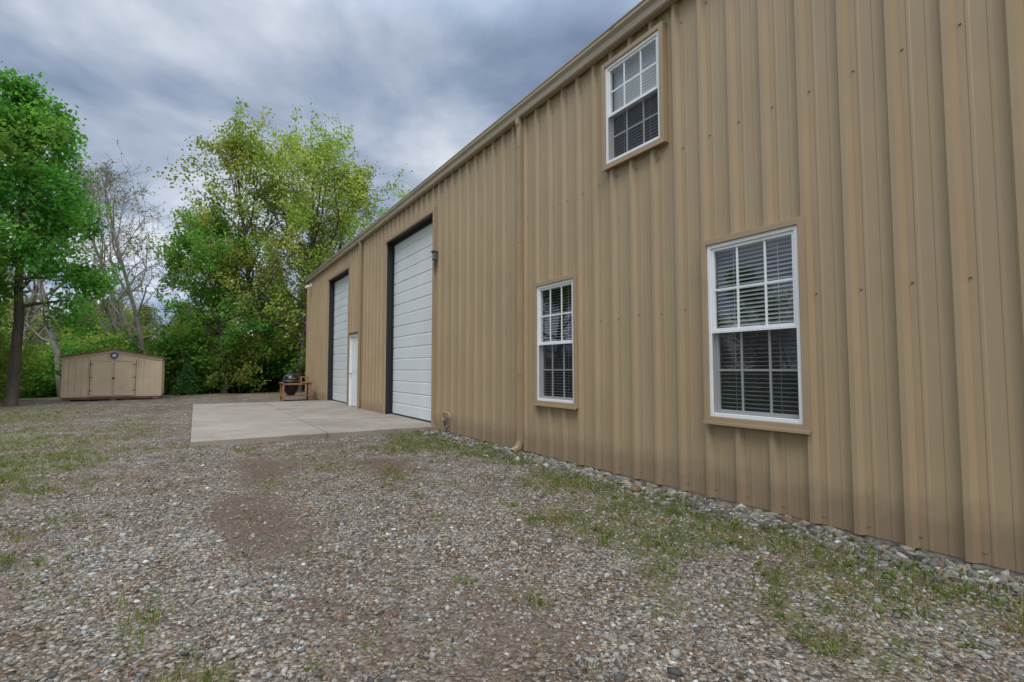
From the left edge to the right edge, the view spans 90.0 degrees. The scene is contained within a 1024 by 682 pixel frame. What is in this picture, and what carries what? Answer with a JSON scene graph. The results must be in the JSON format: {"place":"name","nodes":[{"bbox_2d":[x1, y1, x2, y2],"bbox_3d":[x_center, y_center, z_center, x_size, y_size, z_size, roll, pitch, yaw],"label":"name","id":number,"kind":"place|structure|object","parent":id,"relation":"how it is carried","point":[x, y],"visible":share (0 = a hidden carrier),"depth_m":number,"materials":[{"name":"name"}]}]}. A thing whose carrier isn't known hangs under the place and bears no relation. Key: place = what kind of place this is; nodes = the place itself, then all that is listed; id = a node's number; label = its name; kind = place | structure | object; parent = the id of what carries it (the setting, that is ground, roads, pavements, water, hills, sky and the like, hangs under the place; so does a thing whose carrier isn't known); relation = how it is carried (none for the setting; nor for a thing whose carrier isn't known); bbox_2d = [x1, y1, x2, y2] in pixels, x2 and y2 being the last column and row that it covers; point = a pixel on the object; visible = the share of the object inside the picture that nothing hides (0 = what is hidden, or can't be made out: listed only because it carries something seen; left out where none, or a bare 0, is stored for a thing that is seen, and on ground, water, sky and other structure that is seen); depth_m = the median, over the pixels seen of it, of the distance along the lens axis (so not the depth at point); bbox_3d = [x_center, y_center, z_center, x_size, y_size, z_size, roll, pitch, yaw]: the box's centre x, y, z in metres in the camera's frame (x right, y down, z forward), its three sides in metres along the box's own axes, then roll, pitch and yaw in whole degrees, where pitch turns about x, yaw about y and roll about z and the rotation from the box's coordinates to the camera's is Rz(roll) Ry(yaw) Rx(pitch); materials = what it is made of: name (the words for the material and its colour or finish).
{"place":"outdoors","nodes":[
{"label":"outdoors","id":0,"kind":"place"},
{"bbox_2d":[0,0,640,344],"label":"sky","id":1,"kind":"structure","parent":0,"point":[417,81],"materials":[{"name":"grey"}]},
{"bbox_2d":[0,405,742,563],"bbox_3d":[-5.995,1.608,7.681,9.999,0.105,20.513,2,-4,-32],"label":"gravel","id":2,"kind":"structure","parent":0,"point":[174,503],"depth_m":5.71,"materials":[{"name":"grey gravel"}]},
{"bbox_2d":[0,392,1023,681],"bbox_3d":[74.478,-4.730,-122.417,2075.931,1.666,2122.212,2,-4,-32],"label":"ground","id":3,"kind":"structure","parent":0,"point":[266,462],"depth_m":2.86,"materials":[{"name":"grey gravel"}]},
{"bbox_2d":[0,111,87,326],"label":"maple tree","id":4,"kind":"object","parent":3,"relation":"on","point":[5,137],"visible":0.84,"depth_m":15.01,"materials":[{"name":"green plant"}]},
{"bbox_2d":[2,152,127,397],"bbox_3d":[-22.856,-3.003,25.024,6.644,13.073,7.720,0,-3,1],"label":"bare tree","id":5,"kind":"object","parent":3,"relation":"on","point":[32,308],"visible":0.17,"depth_m":25.02,"materials":[{"name":"plant"}]},
{"bbox_2d":[0,61,132,406],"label":"maple tree","id":6,"kind":"object","parent":3,"relation":"on","point":[51,219],"visible":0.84,"depth_m":15.90,"materials":[{"name":"green plant"}]},
{"bbox_2d":[1,150,156,396],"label":"bare tree","id":7,"kind":"object","parent":3,"relation":"on","point":[53,343],"visible":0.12,"depth_m":22.92,"materials":[{"name":"grey plant"}]},
{"bbox_2d":[60,349,166,400],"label":"storage shed","id":8,"kind":"structure","parent":3,"relation":"on","point":[113,374],"depth_m":19.54,"materials":[{"name":"beige wood"}]},
{"bbox_2d":[91,361,135,393],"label":"door leaves","id":9,"kind":"structure","parent":8,"relation":"in","point":[101,370],"depth_m":19.52,"materials":[{"name":"beige wood"}]},
{"bbox_2d":[45,160,182,336],"bbox_3d":[-21.404,-3.060,26.972,6.644,13.073,7.720,-1,-3,10],"label":"bare tree","id":10,"kind":"object","parent":3,"relation":"on","point":[113,312],"visible":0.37,"depth_m":27.10,"materials":[{"name":"grey plant"}]},
{"bbox_2d":[68,140,205,354],"bbox_3d":[-17.822,-2.816,23.025,6.398,11.335,6.522,0,-3,-6],"label":"bare tree","id":11,"kind":"object","parent":3,"relation":"on","point":[128,291],"visible":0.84,"depth_m":23.10,"materials":[{"name":"grey plant"}]},
{"bbox_2d":[0,313,305,397],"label":"undergrowth","id":12,"kind":"object","parent":3,"relation":"on","point":[38,380],"visible":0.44,"depth_m":25.41,"materials":[{"name":"green plant"}]},
{"bbox_2d":[0,271,306,367],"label":"background forest","id":13,"kind":"object","parent":3,"relation":"on","point":[128,315],"visible":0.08,"depth_m":35.72,"materials":[{"name":"green plant"}]},
{"bbox_2d":[170,359,204,395],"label":"cedar tree","id":14,"kind":"object","parent":3,"relation":"on","point":[187,376],"visible":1,"depth_m":23.42,"materials":[{"name":"green plant"}]},
{"bbox_2d":[128,203,261,394],"bbox_3d":[-16.898,-2.510,28.804,6.718,11.902,6.848,1,-3,-14],"label":"bare tree","id":15,"kind":"object","parent":3,"relation":"on","point":[184,285],"visible":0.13,"depth_m":27.76,"materials":[{"name":"plant"}]},
{"bbox_2d":[134,198,284,393],"bbox_3d":[-14.888,-2.127,26.418,7.221,10.288,6.962,-2,-4,35],"label":"maple tree","id":16,"kind":"object","parent":3,"relation":"on","point":[200,255],"visible":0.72,"depth_m":25.22,"materials":[{"name":"green plant"}]},
{"bbox_2d":[145,103,334,392],"bbox_3d":[-13.740,-4.547,27.314,9.395,15.545,8.696,-1,-3,20],"label":"oak tree","id":17,"kind":"object","parent":3,"relation":"on","point":[238,155],"visible":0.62,"depth_m":26.62,"materials":[{"name":"green plant"}]},
{"bbox_2d":[161,97,412,391],"bbox_3d":[-11.344,-5.209,28.037,13.068,16.581,10.948,0,-3,-2],"label":"oak tree","id":18,"kind":"object","parent":3,"relation":"on","point":[298,211],"visible":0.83,"depth_m":26.26,"materials":[{"name":"green plant"}]},
{"bbox_2d":[279,371,312,401],"bbox_3d":[-8.090,1.685,19.177,1.095,1.095,0.717,2,-4,-32],"label":"barbecue grill","id":19,"kind":"object","parent":3,"relation":"on","point":[290,384],"visible":1,"depth_m":18.94,"materials":[{"name":"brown wood"}]},
{"bbox_2d":[190,400,435,445],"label":"concrete slab","id":20,"kind":"structure","parent":3,"relation":"on","point":[238,423],"depth_m":10.61,"materials":[{"name":"grey concrete"}]},
{"bbox_2d":[348,334,357,405],"bbox_3d":[-4.617,0.871,15.101,0.140,2.123,0.928,2,-4,-32],"label":"frame","id":21,"kind":"object","parent":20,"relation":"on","point":[350,351],"visible":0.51,"depth_m":15.41,"materials":[{"name":"white plastic"}]},
{"bbox_2d":[351,336,356,406],"bbox_3d":[-4.615,0.889,15.101,0.045,2.058,0.826,2,-4,-32],"label":"leaf","id":22,"kind":"object","parent":21,"relation":"attached to","point":[354,373],"visible":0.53,"depth_m":15.14,"materials":[{"name":"white plastic"}]},
{"bbox_2d":[351,343,356,400],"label":"panels","id":23,"kind":"object","parent":22,"relation":"in","point":[354,354],"visible":0.83,"depth_m":15.14,"materials":[{"name":"white plastic"}]},
{"bbox_2d":[392,413,430,422],"bbox_3d":[-2.181,1.719,11.399,0.030,0.024,2.960,2,-4,-32],"label":"bottom seal","id":24,"kind":"object","parent":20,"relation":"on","point":[412,417],"visible":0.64,"depth_m":11.44,"materials":[{"name":"black rubber"}]},
{"bbox_2d":[267,159,383,336],"bbox_3d":[-9.934,-3.870,30.990,8.261,14.768,8.925,-2,-4,36],"label":"oak tree","id":25,"kind":"object","parent":3,"relation":"on","point":[366,198],"visible":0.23,"depth_m":29.94,"materials":[{"name":"green plant"}]},
{"bbox_2d":[0,430,1022,681],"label":"weeds","id":26,"kind":"object","parent":3,"relation":"on","point":[890,576],"visible":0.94,"depth_m":3.23,"materials":[{"name":"green plant"}]},
{"bbox_2d":[543,285,572,397],"bbox_3d":[1.142,0.083,6.987,1.120,2.120,1.480,2,-4,-32],"label":"room","id":27,"kind":"object","parent":3,"relation":"on","point":[559,365],"visible":0.08,"depth_m":7.57,"materials":[{"name":"black"}]},
{"bbox_2d":[305,0,1023,573],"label":"siding wall","id":28,"kind":"structure","parent":3,"relation":"on","point":[887,168],"depth_m":4.03,"materials":[{"name":"beige metal"}]},
{"bbox_2d":[305,283,307,392],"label":"corner trim","id":29,"kind":"structure","parent":28,"relation":"attached to","point":[306,340],"depth_m":21.62,"materials":[{"name":"beige metal"}]},
{"bbox_2d":[325,264,349,404],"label":"trim","id":30,"kind":"structure","parent":28,"relation":"attached to","point":[338,273],"depth_m":17.31,"materials":[{"name":"metal"}]},
{"bbox_2d":[327,269,348,399],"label":"jambs","id":31,"kind":"object","parent":28,"relation":"attached to","point":[330,335],"visible":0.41,"depth_m":18.23,"materials":[{"name":"metal"}]},
{"bbox_2d":[331,272,348,399],"bbox_3d":[-5.644,-0.089,17.067,0.031,4.248,2.876,2,-4,-32],"label":"seal","id":32,"kind":"object","parent":31,"relation":"attached to","point":[341,277],"visible":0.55,"depth_m":18.21,"materials":[{"name":"black rubber"}]},
{"bbox_2d":[332,275,348,401],"bbox_3d":[-5.619,-0.092,17.082,0.018,4.245,2.880,2,-4,-32],"label":"overhead door","id":33,"kind":"structure","parent":31,"relation":"attached to","point":[340,342],"depth_m":17.38,"materials":[{"name":"white paint"}]},
{"bbox_2d":[332,275,348,401],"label":"door sections","id":34,"kind":"structure","parent":33,"relation":"in","point":[341,286],"depth_m":17.38,"materials":[{"name":"white paint"}]},
{"bbox_2d":[348,332,357,402],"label":"trim","id":35,"kind":"structure","parent":28,"relation":"attached to","point":[348,380],"depth_m":15.44,"materials":[{"name":"beige metal"}]},
{"bbox_2d":[354,241,361,408],"bbox_3d":[-4.378,-0.449,14.503,0.168,4.835,0.090,2,-4,-32],"label":"downspout","id":36,"kind":"object","parent":28,"relation":"attached to","point":[359,328],"visible":0.88,"depth_m":14.50,"materials":[{"name":"beige metal"}]},
{"bbox_2d":[382,207,435,425],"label":"trim","id":37,"kind":"structure","parent":28,"relation":"attached to","point":[416,221],"depth_m":10.20,"materials":[{"name":"metal"}]},
{"bbox_2d":[385,213,432,413],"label":"jambs","id":38,"kind":"object","parent":28,"relation":"attached to","point":[389,316],"visible":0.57,"depth_m":12.70,"materials":[{"name":"black metal"}]},
{"bbox_2d":[391,219,432,413],"bbox_3d":[-2.202,-0.395,11.502,0.031,4.248,2.976,2,-4,-32],"label":"seal","id":39,"kind":"object","parent":38,"relation":"attached to","point":[429,222],"visible":0.55,"depth_m":12.67,"materials":[{"name":"black rubber"}]},
{"bbox_2d":[393,223,432,420],"bbox_3d":[-2.177,-0.397,11.517,0.018,4.245,2.980,2,-4,-32],"label":"overhead door","id":40,"kind":"structure","parent":38,"relation":"attached to","point":[412,346],"depth_m":11.58,"materials":[{"name":"white paint"}]},
{"bbox_2d":[393,223,432,420],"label":"door sections","id":41,"kind":"structure","parent":40,"relation":"in","point":[412,336],"depth_m":11.58,"materials":[{"name":"white paint"}]},
{"bbox_2d":[430,250,437,266],"bbox_3d":[-1.504,-1.596,9.980,0.141,0.310,0.130,2,-4,-32],"label":"wall light","id":42,"kind":"object","parent":28,"relation":"attached to","point":[434,255],"visible":1,"depth_m":9.94,"materials":[{"name":"black metal"}]},
{"bbox_2d":[441,412,450,432],"bbox_3d":[-1.212,1.519,9.351,0.099,0.451,0.356,2,-4,-32],"label":"hose spigot","id":43,"kind":"object","parent":28,"relation":"attached to","point":[443,419],"visible":0.91,"depth_m":9.42,"materials":[{"name":"beige metal"}]},
{"bbox_2d":[304,0,677,282],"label":"gutter","id":44,"kind":"object","parent":28,"relation":"attached to","point":[636,18],"visible":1,"depth_m":7.09,"materials":[{"name":"paint"}]},
{"bbox_2d":[510,116,522,452],"bbox_3d":[0.062,-0.843,7.324,0.168,4.835,0.090,2,-4,-32],"label":"downspout","id":45,"kind":"object","parent":28,"relation":"attached to","point":[519,214],"visible":0.98,"depth_m":7.33,"materials":[{"name":"beige metal"}]},
{"bbox_2d":[516,145,522,374],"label":"downspout straps","id":46,"kind":"object","parent":45,"relation":"attached to","point":[517,242],"visible":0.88,"depth_m":7.34,"materials":[{"name":"beige metal"}]},
{"bbox_2d":[537,279,573,403],"bbox_3d":[0.586,0.014,6.647,0.083,1.543,0.803,2,-4,-32],"label":"frame","id":47,"kind":"object","parent":28,"relation":"attached to","point":[539,383],"visible":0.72,"depth_m":6.92,"materials":[{"name":"white plastic"}]},
{"bbox_2d":[539,282,571,344],"bbox_3d":[0.576,-0.345,6.661,0.034,0.755,0.734,2,-4,-32],"label":"sash","id":48,"kind":"object","parent":47,"relation":"attached to","point":[540,310],"visible":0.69,"depth_m":6.93,"materials":[{"name":"white plastic"}]},
{"bbox_2d":[541,286,572,396],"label":"muntins","id":49,"kind":"object","parent":47,"relation":"attached to","point":[563,369],"visible":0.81,"depth_m":6.56,"materials":[{"name":"white plastic"}]},
{"bbox_2d":[541,340,572,399],"bbox_3d":[0.603,0.374,6.638,0.026,0.755,0.734,2,-4,-32],"label":"sash","id":50,"kind":"object","parent":47,"relation":"attached to","point":[542,368],"visible":0.45,"depth_m":6.91,"materials":[{"name":"white plastic"}]},
{"bbox_2d":[551,309,568,395],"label":"blind cords","id":51,"kind":"object","parent":47,"relation":"attached to","point":[568,345],"visible":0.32,"depth_m":6.52,"materials":[{"name":"white fabric"}]},
{"bbox_2d":[544,286,572,395],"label":"blinds","id":52,"kind":"object","parent":51,"relation":"attached to","point":[559,347],"visible":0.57,"depth_m":6.73,"materials":[{"name":"white plastic"}]},
{"bbox_2d":[534,273,577,407],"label":"trim","id":53,"kind":"structure","parent":28,"relation":"attached to","point":[575,335],"depth_m":6.33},
{"bbox_2d":[533,403,575,409],"bbox_3d":[0.531,0.839,6.568,0.014,0.025,0.920,2,-4,-32],"label":"sill flashing","id":54,"kind":"object","parent":53,"relation":"attached to","point":[564,407],"visible":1,"depth_m":6.52,"materials":[{"name":"beige metal"}]},
{"bbox_2d":[605,30,659,163],"bbox_3d":[1.329,-2.608,5.585,0.083,1.143,0.813,2,-4,-32],"label":"frame","id":55,"kind":"object","parent":28,"relation":"attached to","point":[608,130],"visible":0.52,"depth_m":5.77,"materials":[{"name":"white plastic"}]},
{"bbox_2d":[608,35,657,117],"bbox_3d":[1.319,-2.867,5.594,0.034,0.555,0.744,2,-4,-32],"label":"sash","id":56,"kind":"object","parent":55,"relation":"attached to","point":[633,54],"visible":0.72,"depth_m":5.66,"materials":[{"name":"white plastic"}]},
{"bbox_2d":[608,87,657,117],"bbox_3d":[1.301,-2.584,5.567,0.007,0.011,0.744,2,-4,-32],"label":"screen rail","id":57,"kind":"object","parent":55,"relation":"attached to","point":[633,101],"visible":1,"depth_m":5.54,"materials":[{"name":"white plastic"}]},
{"bbox_2d":[610,50,657,151],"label":"muntins","id":58,"kind":"object","parent":55,"relation":"attached to","point":[624,83],"visible":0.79,"depth_m":5.56,"materials":[{"name":"white plastic"}]},
{"bbox_2d":[611,89,657,159],"bbox_3d":[1.347,-2.348,5.582,0.026,0.555,0.744,2,-4,-32],"label":"sash","id":59,"kind":"object","parent":55,"relation":"attached to","point":[612,141],"visible":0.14,"depth_m":5.87,"materials":[{"name":"white plastic"}]},
{"bbox_2d":[624,65,650,152],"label":"blind cords","id":60,"kind":"object","parent":55,"relation":"attached to","point":[650,131],"visible":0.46,"depth_m":5.46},
{"bbox_2d":[614,45,657,154],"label":"blinds","id":61,"kind":"object","parent":60,"relation":"attached to","point":[618,76],"visible":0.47,"depth_m":5.66,"materials":[{"name":"white plastic"}]},
{"bbox_2d":[613,41,655,73],"bbox_3d":[1.379,-3.138,5.645,0.030,0.030,0.744,2,-4,-32],"label":"blind rail","id":62,"kind":"object","parent":61,"relation":"attached to","point":[636,56],"visible":0.57,"depth_m":5.65,"materials":[{"name":"white plastic"}]},
{"bbox_2d":[601,21,668,171],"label":"trim","id":63,"kind":"structure","parent":28,"relation":"attached to","point":[661,27],"depth_m":5.23,"materials":[{"name":"beige metal"}]},
{"bbox_2d":[601,139,663,171],"bbox_3d":[1.275,-1.983,5.517,0.014,0.025,0.930,2,-4,-32],"label":"sill flashing","id":64,"kind":"object","parent":63,"relation":"attached to","point":[634,154],"visible":1,"depth_m":5.47,"materials":[{"name":"beige metal"}]},
{"bbox_2d":[320,2,986,553],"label":"screws","id":65,"kind":"object","parent":28,"relation":"attached to","point":[638,314],"visible":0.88,"depth_m":4.49,"materials":[{"name":"paint"}]},
{"bbox_2d":[707,225,802,423],"bbox_3d":[2.033,-0.114,4.307,0.083,1.543,0.833,2,-4,-32],"label":"frame","id":66,"kind":"object","parent":28,"relation":"attached to","point":[712,374],"visible":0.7,"depth_m":4.35,"materials":[{"name":"white plastic"}]},
{"bbox_2d":[711,230,796,331],"bbox_3d":[2.024,-0.474,4.321,0.034,0.755,0.764,2,-4,-32],"label":"sash","id":67,"kind":"object","parent":66,"relation":"attached to","point":[713,273],"visible":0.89,"depth_m":4.36,"materials":[{"name":"white plastic"}]},
{"bbox_2d":[712,326,796,333],"bbox_3d":[2.005,-0.091,4.288,0.007,0.011,0.764,2,-4,-32],"label":"screen rail","id":68,"kind":"object","parent":66,"relation":"attached to","point":[755,329],"visible":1,"depth_m":4.25,"materials":[{"name":"white plastic"}]},
{"bbox_2d":[715,240,796,412],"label":"muntins","id":69,"kind":"object","parent":66,"relation":"attached to","point":[765,283],"visible":0.86,"depth_m":4.24,"materials":[{"name":"white plastic"}]},
{"bbox_2d":[715,322,798,418],"bbox_3d":[2.051,0.245,4.298,0.026,0.755,0.764,2,-4,-32],"label":"sash","id":70,"kind":"object","parent":66,"relation":"attached to","point":[718,372],"visible":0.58,"depth_m":4.52,"materials":[{"name":"white plastic"}]},
{"bbox_2d":[733,239,782,413],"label":"blind cords","id":71,"kind":"object","parent":66,"relation":"attached to","point":[779,322],"visible":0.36,"depth_m":4.19,"materials":[{"name":"white fabric"}]},
{"bbox_2d":[717,236,798,411],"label":"blinds","id":72,"kind":"object","parent":71,"relation":"attached to","point":[769,313],"visible":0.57,"depth_m":4.35,"materials":[{"name":"white plastic"}]},
{"bbox_2d":[716,235,790,252],"bbox_3d":[2.083,-0.844,4.378,0.030,0.030,0.764,2,-4,-32],"label":"blind rail","id":73,"kind":"object","parent":72,"relation":"attached to","point":[754,243],"visible":0.21,"depth_m":4.38,"materials":[{"name":"white plastic"}]},
{"bbox_2d":[701,216,811,431],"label":"trim","id":74,"kind":"structure","parent":28,"relation":"attached to","point":[800,223],"depth_m":4.01,"materials":[{"name":"beige metal"}]},
{"bbox_2d":[703,421,810,434],"bbox_3d":[1.979,0.710,4.228,0.014,0.025,0.950,2,-4,-32],"label":"sill flashing","id":75,"kind":"object","parent":74,"relation":"attached to","point":[761,428],"visible":1,"depth_m":4.16,"materials":[{"name":"beige metal"}]},
{"bbox_2d":[308,397,1023,577],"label":"foundation edge","id":76,"kind":"object","parent":3,"relation":"on","point":[992,568],"depth_m":3.78,"materials":[{"name":"concrete"}]},
{"bbox_2d":[413,430,1023,611],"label":"drip line rocks","id":77,"kind":"object","parent":3,"relation":"on","point":[755,514],"visible":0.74,"depth_m":3.76,"materials":[{"name":"gravel"}]},
{"bbox_2d":[716,237,798,414],"bbox_3d":[2.589,-0.045,4.647,1.120,2.120,1.510,2,-4,-32],"label":"room","id":78,"kind":"object","parent":3,"relation":"on","point":[756,337],"visible":0.15,"depth_m":5.39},
{"bbox_2d":[0,400,1023,681],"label":"grass","id":79,"kind":"structure","parent":0,"point":[790,550],"depth_m":3.69,"materials":[{"name":"green plant"}]},
{"bbox_2d":[612,49,657,156],"bbox_3d":[1.885,-2.539,5.926,1.120,1.720,1.490,2,-4,-32],"label":"room","id":80,"kind":"object","parent":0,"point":[630,118],"visible":0.08,"depth_m":6.64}
]}

